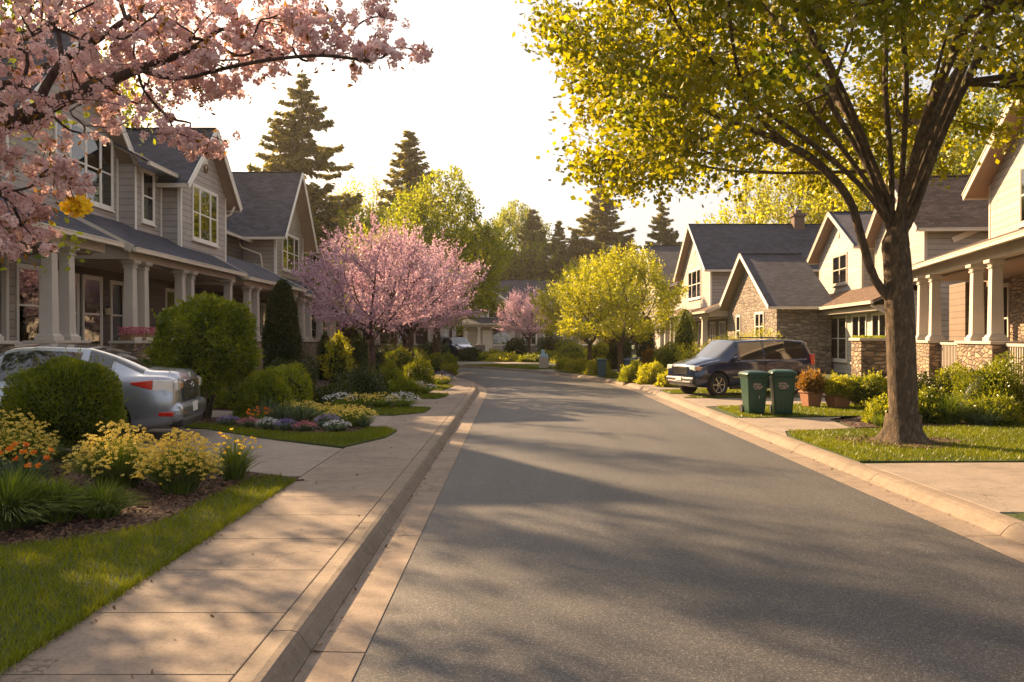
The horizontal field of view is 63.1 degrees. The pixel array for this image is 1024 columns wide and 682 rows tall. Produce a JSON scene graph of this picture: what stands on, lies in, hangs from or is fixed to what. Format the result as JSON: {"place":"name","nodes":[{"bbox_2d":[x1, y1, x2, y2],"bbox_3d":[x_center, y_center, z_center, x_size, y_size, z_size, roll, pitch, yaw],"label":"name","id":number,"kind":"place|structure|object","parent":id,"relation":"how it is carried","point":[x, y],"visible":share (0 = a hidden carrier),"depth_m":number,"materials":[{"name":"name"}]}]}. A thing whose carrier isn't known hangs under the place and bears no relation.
{"place":"outdoors","nodes":[
{"label":"outdoors","id":0,"kind":"place"},
{"bbox_2d":[0,2,90,272],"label":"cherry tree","id":1,"kind":"object","parent":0,"point":[73,238],"visible":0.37,"depth_m":13.36,"materials":[{"name":"pink plant"}]},
{"bbox_2d":[0,476,289,669],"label":"lawn","id":2,"kind":"structure","parent":0,"point":[64,581],"depth_m":5.61,"materials":[{"name":"plant"}]},
{"bbox_2d":[56,429,341,476],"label":"driveway","id":3,"kind":"structure","parent":0,"point":[289,459],"depth_m":11.65,"materials":[{"name":"concrete"}]},
{"bbox_2d":[0,344,205,443],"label":"parked car","id":4,"kind":"object","parent":3,"relation":"on","point":[159,396],"visible":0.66,"depth_m":12.43,"materials":[{"name":"silver metal"}]},
{"bbox_2d":[16,370,430,662],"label":"yard ground","id":5,"kind":"structure","parent":0,"point":[322,382],"depth_m":19.00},
{"bbox_2d":[0,29,140,352],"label":"townhouse","id":6,"kind":"structure","parent":5,"relation":"on","point":[37,306],"depth_m":20.31,"materials":[{"name":"beige"}]},
{"bbox_2d":[15,263,40,343],"bbox_3d":[-11.925,-0.852,20.616,0.085,2.070,1.130,0,0,0],"label":"window","id":7,"kind":"structure","parent":6,"relation":"in","point":[27,284],"depth_m":20.55,"materials":[{"name":"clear glass"}]},
{"bbox_2d":[54,112,115,212],"bbox_3d":[-11.920,-4.913,23.350,0.085,2.170,3.230,0,0,0],"label":"window","id":8,"kind":"structure","parent":6,"relation":"in","point":[99,156],"depth_m":23.84,"materials":[{"name":"white glass"}]},
{"bbox_2d":[0,450,272,546],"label":"flower bed","id":9,"kind":"object","parent":5,"relation":"on","point":[58,529],"visible":0.1,"depth_m":7.62,"materials":[{"name":"soil"}]},
{"bbox_2d":[0,441,61,483],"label":"tulips","id":10,"kind":"object","parent":9,"relation":"on","point":[38,465],"visible":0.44,"depth_m":8.38,"materials":[{"name":"orange plant"}]},
{"bbox_2d":[0,408,73,469],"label":"flowering plant","id":11,"kind":"object","parent":9,"relation":"on","point":[41,447],"visible":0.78,"depth_m":9.48,"materials":[{"name":"yellow plant"}]},
{"bbox_2d":[0,464,105,530],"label":"leafy plant","id":12,"kind":"object","parent":9,"relation":"on","point":[14,494],"visible":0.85,"depth_m":6.86,"materials":[{"name":"plant"}]},
{"bbox_2d":[9,469,108,524],"bbox_3d":[-3.911,1.337,7.141,0.898,0.448,0.876,0,0,0],"label":"leafy plant","id":13,"kind":"object","parent":9,"relation":"on","point":[63,517],"visible":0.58,"depth_m":7.04,"materials":[{"name":"plant"}]},
{"bbox_2d":[0,345,130,458],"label":"shrub","id":14,"kind":"object","parent":9,"relation":"on","point":[69,400],"visible":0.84,"depth_m":10.67,"materials":[{"name":"green plant"}]},
{"bbox_2d":[66,475,153,519],"bbox_3d":[-3.599,1.363,7.308,0.893,0.386,0.882,0,0,0],"label":"grass tuft","id":15,"kind":"object","parent":9,"relation":"on","point":[114,506],"visible":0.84,"depth_m":7.24,"materials":[{"name":"plant"}]},
{"bbox_2d":[53,419,167,489],"bbox_3d":[-4.121,1.188,8.792,1.284,0.725,1.262,0,0,0],"label":"flowering plant","id":16,"kind":"object","parent":9,"relation":"on","point":[107,460],"visible":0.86,"depth_m":8.59,"materials":[{"name":"yellow plant"}]},
{"bbox_2d":[130,428,229,494],"bbox_3d":[-3.371,1.212,8.442,1.005,0.680,1.007,0,0,0],"label":"flowering plant","id":17,"kind":"object","parent":9,"relation":"on","point":[177,472],"visible":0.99,"depth_m":8.32,"materials":[{"name":"yellow plant"}]},
{"bbox_2d":[0,0,433,272],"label":"cherry tree","id":18,"kind":"object","parent":9,"relation":"on","point":[201,60],"visible":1,"depth_m":6.04,"materials":[{"name":"pink plant"}]},
{"bbox_2d":[207,428,266,480],"bbox_3d":[-3.084,1.249,9.252,0.713,0.599,0.708,0,0,36],"label":"flowering plant","id":19,"kind":"object","parent":9,"relation":"on","point":[235,461],"visible":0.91,"depth_m":9.18,"materials":[{"name":"plant"}]},
{"bbox_2d":[44,127,246,360],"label":"townhouse","id":20,"kind":"structure","parent":5,"relation":"on","point":[168,229],"depth_m":25.81,"materials":[{"name":"beige"}]},
{"bbox_2d":[81,274,102,345],"bbox_3d":[-11.870,-0.739,23.616,0.085,2.220,1.180,0,0,0],"label":"window","id":21,"kind":"structure","parent":20,"relation":"in","point":[91,286],"depth_m":23.63,"materials":[{"name":"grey glass"}]},
{"bbox_2d":[110,280,123,346],"bbox_3d":[-11.867,-0.745,25.116,0.085,2.120,0.930,0,0,0],"label":"window","id":22,"kind":"structure","parent":20,"relation":"in","point":[116,287],"depth_m":25.06,"materials":[{"name":"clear glass"}]},
{"bbox_2d":[117,326,155,339],"bbox_3d":[-9.915,-0.211,22.116,0.412,0.365,1.641,0,0,0],"label":"flower box","id":23,"kind":"object","parent":20,"relation":"on","point":[128,335],"visible":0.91,"depth_m":21.58,"materials":[{"name":"plant"}]},
{"bbox_2d":[141,168,156,226],"bbox_3d":[-11.416,-4.500,26.201,0.085,1.720,0.950,0,0,0],"label":"window","id":24,"kind":"structure","parent":20,"relation":"in","point":[147,177],"depth_m":26.16,"materials":[{"name":"clear glass"}]},
{"bbox_2d":[191,183,219,247],"bbox_3d":[-10.810,-4.388,29.450,0.085,1.970,2.480,0,0,0],"label":"window","id":25,"kind":"structure","parent":20,"relation":"in","point":[204,202],"depth_m":29.37,"materials":[{"name":"clear glass"}]},
{"bbox_2d":[139,291,264,417],"bbox_3d":[-5.953,0.282,16.322,2.222,2.576,2.187,0,0,0],"label":"shrub","id":26,"kind":"object","parent":5,"relation":"on","point":[209,340],"visible":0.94,"depth_m":15.76,"materials":[{"name":"green plant"}]},
{"bbox_2d":[209,362,268,408],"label":"shrub","id":27,"kind":"object","parent":5,"relation":"on","point":[228,399],"visible":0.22,"depth_m":18.45,"materials":[{"name":"green plant"}]},
{"bbox_2d":[194,172,339,369],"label":"townhouse","id":28,"kind":"structure","parent":5,"relation":"on","point":[269,228],"depth_m":40.54,"materials":[{"name":"grey"}]},
{"bbox_2d":[282,234,298,273],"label":"window","id":29,"kind":"structure","parent":28,"relation":"in","point":[290,247],"depth_m":42.94,"materials":[{"name":"clear glass"}]},
{"bbox_2d":[191,418,363,433],"bbox_3d":[-6.171,1.579,15.503,7.780,0.140,1.904,0,0,17],"label":"flower bed","id":30,"kind":"object","parent":5,"relation":"on","point":[313,430],"depth_m":14.41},
{"bbox_2d":[228,365,296,419],"bbox_3d":[-4.875,0.998,16.333,1.419,1.068,1.446,0,0,0],"label":"shrub","id":31,"kind":"object","parent":30,"relation":"on","point":[278,389],"visible":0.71,"depth_m":16.05,"materials":[{"name":"green plant"}]},
{"bbox_2d":[283,400,322,425],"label":"iris","id":32,"kind":"object","parent":30,"relation":"on","point":[299,414],"visible":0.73,"depth_m":14.66,"materials":[{"name":"plant"}]},
{"bbox_2d":[258,277,304,368],"bbox_3d":[-7.471,-0.301,27.017,1.562,3.577,1.517,0,0,0],"label":"columnar shrub","id":33,"kind":"object","parent":5,"relation":"on","point":[283,340],"visible":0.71,"depth_m":26.67,"materials":[{"name":"green plant"}]},
{"bbox_2d":[246,73,365,342],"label":"conifer","id":34,"kind":"object","parent":5,"relation":"on","point":[293,149],"visible":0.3,"depth_m":59.04,"materials":[{"name":"green plant"}]},
{"bbox_2d":[316,330,330,380],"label":"columnar shrub","id":35,"kind":"object","parent":5,"relation":"on","point":[322,349],"visible":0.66,"depth_m":30.36,"materials":[{"name":"green plant"}]},
{"bbox_2d":[316,330,359,382],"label":"columnar shrub","id":36,"kind":"object","parent":5,"relation":"on","point":[339,362],"visible":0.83,"depth_m":28.79,"materials":[{"name":"green plant"}]},
{"bbox_2d":[312,379,364,406],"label":"shrub","id":37,"kind":"object","parent":5,"relation":"on","point":[320,392],"visible":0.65,"depth_m":19.16,"materials":[{"name":"green plant"}]},
{"bbox_2d":[346,334,368,374],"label":"columnar shrub","id":38,"kind":"object","parent":5,"relation":"on","point":[360,346],"visible":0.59,"depth_m":30.80,"materials":[{"name":"green plant"}]},
{"bbox_2d":[333,356,392,401],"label":"shrub","id":39,"kind":"object","parent":5,"relation":"on","point":[367,383],"visible":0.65,"depth_m":20.31,"materials":[{"name":"green plant"}]},
{"bbox_2d":[280,211,448,372],"bbox_3d":[-4.506,-1.256,25.549,5.158,5.568,4.721,0,0,-23],"label":"cherry tree","id":40,"kind":"object","parent":5,"relation":"on","point":[406,266],"visible":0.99,"depth_m":24.87,"materials":[{"name":"pink plant"}]},
{"bbox_2d":[378,345,415,376],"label":"shrub","id":41,"kind":"object","parent":5,"relation":"on","point":[401,356],"visible":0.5,"depth_m":29.95,"materials":[{"name":"green plant"}]},
{"bbox_2d":[346,260,466,349],"bbox_3d":[-4.785,-1.280,38.668,5.215,5.510,5.698,0,0,35],"label":"cherry tree","id":42,"kind":"object","parent":5,"relation":"on","point":[440,323],"visible":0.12,"depth_m":38.30,"materials":[{"name":"pink plant"}]},
{"bbox_2d":[335,219,489,360],"bbox_3d":[-3.834,-1.625,32.287,5.599,6.264,6.117,0,0,-36],"label":"cherry tree","id":43,"kind":"object","parent":5,"relation":"on","point":[454,300],"visible":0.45,"depth_m":32.12,"materials":[{"name":"pink plant"}]},
{"bbox_2d":[230,365,1023,681],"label":"kerb","id":44,"kind":"structure","parent":5,"relation":"on","point":[286,647],"depth_m":7.34,"materials":[{"name":"concrete"}]},
{"bbox_2d":[0,377,470,681],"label":"sidewalk","id":45,"kind":"structure","parent":0,"point":[237,589],"depth_m":5.31,"materials":[{"name":"concrete"}]},
{"bbox_2d":[185,424,396,448],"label":"lawn","id":46,"kind":"structure","parent":0,"point":[325,445],"depth_m":12.80,"materials":[{"name":"plant"}]},
{"bbox_2d":[317,407,430,415],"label":"lawn","id":47,"kind":"structure","parent":0,"point":[394,414],"depth_m":17.07,"materials":[{"name":"plant"}]},
{"bbox_2d":[254,362,317,407],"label":"shrub","id":48,"kind":"object","parent":47,"relation":"on","point":[300,392],"visible":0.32,"depth_m":18.43,"materials":[{"name":"green plant"}]},
{"bbox_2d":[327,206,460,349],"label":"street tree","id":49,"kind":"object","parent":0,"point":[368,227],"visible":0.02,"depth_m":50.80,"materials":[{"name":"pink plant"}]},
{"bbox_2d":[395,394,448,398],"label":"lawn","id":50,"kind":"structure","parent":0,"point":[423,398],"depth_m":21.61,"materials":[{"name":"plant"}]},
{"bbox_2d":[386,375,422,395],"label":"shrub","id":51,"kind":"object","parent":50,"relation":"on","point":[403,384],"visible":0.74,"depth_m":22.37,"materials":[{"name":"green plant"}]},
{"bbox_2d":[342,164,520,355],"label":"street tree","id":52,"kind":"object","parent":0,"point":[411,206],"visible":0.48,"depth_m":42.92,"materials":[{"name":"green plant"}]},
{"bbox_2d":[0,0,1023,286],"label":"sky","id":53,"kind":"structure","parent":0,"point":[481,106],"materials":[{"name":"white"}]},
{"bbox_2d":[459,280,628,352],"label":"house","id":54,"kind":"structure","parent":0,"point":[482,334],"depth_m":84.00,"materials":[{"name":"grey"}]},
{"bbox_2d":[293,367,1023,681],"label":"gutter strip","id":55,"kind":"object","parent":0,"point":[362,609],"visible":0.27,"depth_m":6.96,"materials":[{"name":"concrete"}]},
{"bbox_2d":[352,368,1023,681],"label":"road","id":56,"kind":"structure","parent":0,"point":[577,530],"depth_m":6.02,"materials":[{"name":"asphalt"}]},
{"bbox_2d":[457,345,1023,520],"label":"yard ground","id":57,"kind":"structure","parent":0,"point":[828,374],"depth_m":34.16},
{"bbox_2d":[305,197,386,333],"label":"street tree","id":58,"kind":"object","parent":57,"relation":"on","point":[345,220],"visible":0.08,"depth_m":55.17,"materials":[{"name":"green plant"}]},
{"bbox_2d":[318,167,387,287],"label":"leafy tree","id":59,"kind":"object","parent":57,"relation":"on","point":[369,193],"visible":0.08,"depth_m":73.56,"materials":[{"name":"green plant"}]},
{"bbox_2d":[336,270,458,358],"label":"house","id":60,"kind":"structure","parent":57,"relation":"on","point":[418,339],"depth_m":62.83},
{"bbox_2d":[364,130,472,334],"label":"conifer","id":61,"kind":"object","parent":57,"relation":"on","point":[412,170],"visible":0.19,"depth_m":71.43,"materials":[{"name":"green plant"}]},
{"bbox_2d":[465,199,563,279],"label":"forest tree","id":62,"kind":"object","parent":57,"relation":"on","point":[508,218],"visible":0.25,"depth_m":106.06,"materials":[{"name":"green plant"}]},
{"bbox_2d":[492,283,562,353],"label":"cherry tree","id":63,"kind":"object","parent":57,"relation":"on","point":[513,306],"visible":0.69,"depth_m":56.83,"materials":[{"name":"pink plant"}]},
{"bbox_2d":[503,209,562,279],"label":"conifer","id":64,"kind":"object","parent":57,"relation":"on","point":[533,224],"visible":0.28,"depth_m":106.77,"materials":[{"name":"green plant"}]},
{"bbox_2d":[539,220,570,279],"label":"conifer","id":65,"kind":"object","parent":57,"relation":"on","point":[559,230],"visible":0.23,"depth_m":107.25,"materials":[{"name":"green plant"}]},
{"bbox_2d":[527,250,649,359],"bbox_3d":[3.707,-1.359,38.678,5.541,5.675,5.594,0,0,37],"label":"young maple","id":66,"kind":"object","parent":57,"relation":"on","point":[553,318],"visible":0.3,"depth_m":38.18,"materials":[{"name":"green plant"}]},
{"bbox_2d":[553,183,638,339],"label":"conifer","id":67,"kind":"object","parent":57,"relation":"on","point":[601,226],"visible":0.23,"depth_m":106.39,"materials":[{"name":"green plant"}]},
{"bbox_2d":[547,240,689,376],"bbox_3d":[4.346,-1.280,32.601,5.484,5.564,5.432,0,0,33],"label":"young maple","id":68,"kind":"object","parent":57,"relation":"on","point":[619,272],"visible":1,"depth_m":31.94,"materials":[{"name":"yellow plant"}]},
{"bbox_2d":[604,339,632,369],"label":"shrub","id":69,"kind":"object","parent":57,"relation":"on","point":[612,356],"visible":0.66,"depth_m":37.72,"materials":[{"name":"green plant"}]},
{"bbox_2d":[630,200,682,338],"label":"conifer","id":70,"kind":"object","parent":57,"relation":"on","point":[665,236],"visible":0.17,"depth_m":103.26,"materials":[{"name":"green plant"}]},
{"bbox_2d":[635,245,681,349],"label":"house","id":71,"kind":"structure","parent":57,"relation":"on","point":[669,255],"depth_m":69.17,"materials":[{"name":"beige"}]},
{"bbox_2d":[648,339,687,370],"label":"shrub","id":72,"kind":"object","parent":57,"relation":"on","point":[666,355],"visible":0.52,"depth_m":31.17,"materials":[{"name":"green plant"}]},
{"bbox_2d":[668,307,700,358],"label":"shrub","id":73,"kind":"object","parent":57,"relation":"on","point":[684,331],"visible":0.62,"depth_m":38.18,"materials":[{"name":"green plant"}]},
{"bbox_2d":[664,210,837,371],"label":"house","id":74,"kind":"structure","parent":57,"relation":"on","point":[738,278],"depth_m":45.63,"materials":[{"name":"beige"}]},
{"bbox_2d":[688,267,700,300],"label":"window","id":75,"kind":"structure","parent":74,"relation":"in","point":[694,276],"depth_m":52.81,"materials":[{"name":"white glass"}]},
{"bbox_2d":[694,152,860,223],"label":"yard tree","id":76,"kind":"object","parent":57,"relation":"on","point":[770,212],"visible":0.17,"depth_m":62.49,"materials":[{"name":"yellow plant"}]},
{"bbox_2d":[799,85,984,223],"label":"yard tree","id":77,"kind":"object","parent":57,"relation":"on","point":[848,183],"visible":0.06,"depth_m":55.40,"materials":[{"name":"green plant"}]},
{"bbox_2d":[807,175,988,374],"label":"house","id":78,"kind":"structure","parent":57,"relation":"on","point":[946,220],"depth_m":33.70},
{"bbox_2d":[831,315,846,362],"bbox_3d":[14.567,-0.089,37.280,0.085,2.070,2.530,0,0,5],"label":"window","id":79,"kind":"structure","parent":78,"relation":"in","point":[839,323],"depth_m":37.09,"materials":[{"name":"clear glass"}]},
{"bbox_2d":[831,252,847,287],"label":"window","id":80,"kind":"structure","parent":78,"relation":"in","point":[839,262],"depth_m":40.90,"materials":[{"name":"white glass"}]},
{"bbox_2d":[845,76,1009,210],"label":"yard tree","id":81,"kind":"object","parent":57,"relation":"on","point":[996,104],"visible":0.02,"depth_m":57.50,"materials":[{"name":"green plant"}]},
{"bbox_2d":[836,417,1019,427],"bbox_3d":[11.028,1.575,17.299,10.000,0.140,5.380,0,0,0],"label":"planting bed","id":82,"kind":"object","parent":57,"relation":"on","point":[857,424],"visible":0.19,"depth_m":15.11,"materials":[{"name":"soil"}]},
{"bbox_2d":[0,417,964,544],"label":"bark mulch","id":83,"kind":"object","parent":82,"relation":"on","point":[67,528],"visible":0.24,"depth_m":7.84,"materials":[{"name":"wood"}]},
{"bbox_2d":[860,391,887,422],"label":"shrub","id":84,"kind":"object","parent":82,"relation":"on","point":[880,406],"visible":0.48,"depth_m":15.31,"materials":[{"name":"green plant"}]},
{"bbox_2d":[918,384,952,423],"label":"shrub","id":85,"kind":"object","parent":82,"relation":"on","point":[929,416],"visible":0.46,"depth_m":15.34,"materials":[{"name":"green plant"}]},
{"bbox_2d":[919,390,977,423],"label":"grass tuft","id":86,"kind":"object","parent":82,"relation":"on","point":[952,412],"visible":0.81,"depth_m":15.16,"materials":[{"name":"plant"}]},
{"bbox_2d":[932,358,966,397],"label":"shrub","id":87,"kind":"object","parent":82,"relation":"on","point":[947,382],"visible":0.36,"depth_m":19.46,"materials":[{"name":"green plant"}]},
{"bbox_2d":[946,350,1023,415],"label":"shrub","id":88,"kind":"object","parent":82,"relation":"on","point":[985,380],"visible":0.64,"depth_m":15.99,"materials":[{"name":"green plant"}]},
{"bbox_2d":[959,405,1014,425],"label":"grass tuft","id":89,"kind":"object","parent":82,"relation":"on","point":[976,419],"visible":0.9,"depth_m":14.87,"materials":[{"name":"plant"}]},
{"bbox_2d":[960,389,1023,425],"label":"shrub","id":90,"kind":"object","parent":82,"relation":"on","point":[1007,409],"visible":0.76,"depth_m":15.04,"materials":[{"name":"green plant"}]},
{"bbox_2d":[912,96,1023,391],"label":"house","id":91,"kind":"structure","parent":57,"relation":"on","point":[986,312],"depth_m":22.63,"materials":[{"name":"beige"}]},
{"bbox_2d":[671,393,851,406],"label":"driveway","id":92,"kind":"structure","parent":0,"point":[710,402],"depth_m":20.93,"materials":[{"name":"concrete"}]},
{"bbox_2d":[666,337,814,396],"bbox_3d":[6.345,0.687,23.196,3.899,1.603,1.932,0,0,-19],"label":"parked van","id":93,"kind":"object","parent":92,"relation":"on","point":[715,367],"visible":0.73,"depth_m":22.53,"materials":[{"name":"blue paint"}]},
{"bbox_2d":[716,405,864,417],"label":"lawn","id":94,"kind":"structure","parent":0,"point":[739,416],"depth_m":16.65,"materials":[{"name":"plant"}]},
{"bbox_2d":[738,370,770,414],"bbox_3d":[4.974,1.052,17.178,0.502,0.894,0.628,0,0,-6],"label":"wheeled bin","id":95,"kind":"object","parent":94,"relation":"on","point":[754,383],"visible":0.98,"depth_m":16.94,"materials":[{"name":"green plastic"}]},
{"bbox_2d":[768,369,797,414],"bbox_3d":[5.532,1.038,17.078,0.518,0.923,0.648,0,0,8],"label":"wheeled bin","id":96,"kind":"object","parent":94,"relation":"on","point":[782,384],"visible":0.98,"depth_m":16.83,"materials":[{"name":"green plastic"}]},
{"bbox_2d":[795,367,828,406],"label":"potted shrub","id":97,"kind":"object","parent":94,"relation":"on","point":[809,385],"visible":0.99,"depth_m":18.73,"materials":[{"name":"orange plant"}]},
{"bbox_2d":[821,370,855,407],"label":"potted shrub","id":98,"kind":"object","parent":94,"relation":"on","point":[837,391],"visible":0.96,"depth_m":18.55,"materials":[{"name":"green plant"}]},
{"bbox_2d":[848,368,887,405],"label":"shrub","id":99,"kind":"object","parent":94,"relation":"on","point":[871,385],"visible":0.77,"depth_m":18.47,"materials":[{"name":"green plant"}]},
{"bbox_2d":[738,416,861,435],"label":"driveway","id":100,"kind":"structure","parent":0,"point":[782,426],"depth_m":15.32,"materials":[{"name":"concrete"}]},
{"bbox_2d":[849,335,887,391],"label":"stone pillar","id":101,"kind":"structure","parent":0,"point":[868,352],"depth_m":20.90,"materials":[{"name":"brown stone"}]},
{"bbox_2d":[788,426,1023,462],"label":"lawn","id":102,"kind":"structure","parent":0,"point":[930,461],"depth_m":11.00,"materials":[{"name":"plant"}]},
{"bbox_2d":[0,363,1023,673],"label":"grass","id":103,"kind":"structure","parent":102,"relation":"on","point":[958,449],"depth_m":6.91,"materials":[{"name":"plant"}]},
{"bbox_2d":[835,437,960,448],"bbox_3d":[5.876,1.570,12.392,1.861,0.140,1.284,0,0,0],"label":"planting bed","id":104,"kind":"object","parent":102,"relation":"on","point":[931,441],"visible":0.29,"depth_m":12.44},
{"bbox_2d":[512,0,1023,444],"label":"maple tree","id":105,"kind":"object","parent":104,"relation":"on","point":[667,149],"visible":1,"depth_m":12.27,"materials":[{"name":"green plant"}]},
{"bbox_2d":[866,462,1023,512],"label":"driveway","id":106,"kind":"structure","parent":0,"point":[998,487],"depth_m":9.27,"materials":[{"name":"concrete"}]},
{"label":"lawn","id":107,"kind":"structure","parent":0,"visible":0},
{"bbox_2d":[403,353,436,387],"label":"shrub","id":108,"kind":"object","parent":107,"relation":"on","point":[418,372],"visible":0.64,"depth_m":26.09,"materials":[{"name":"green plant"}]},
{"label":"lawn","id":109,"kind":"structure","parent":0,"visible":0},
{"bbox_2d":[615,359,642,382],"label":"shrub","id":110,"kind":"object","parent":109,"relation":"on","point":[628,372],"visible":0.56,"depth_m":29.35,"materials":[{"name":"green plant"}]},
{"bbox_2d":[631,358,665,383],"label":"shrub","id":111,"kind":"object","parent":109,"relation":"on","point":[647,373],"visible":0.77,"depth_m":28.33,"materials":[{"name":"plant"}]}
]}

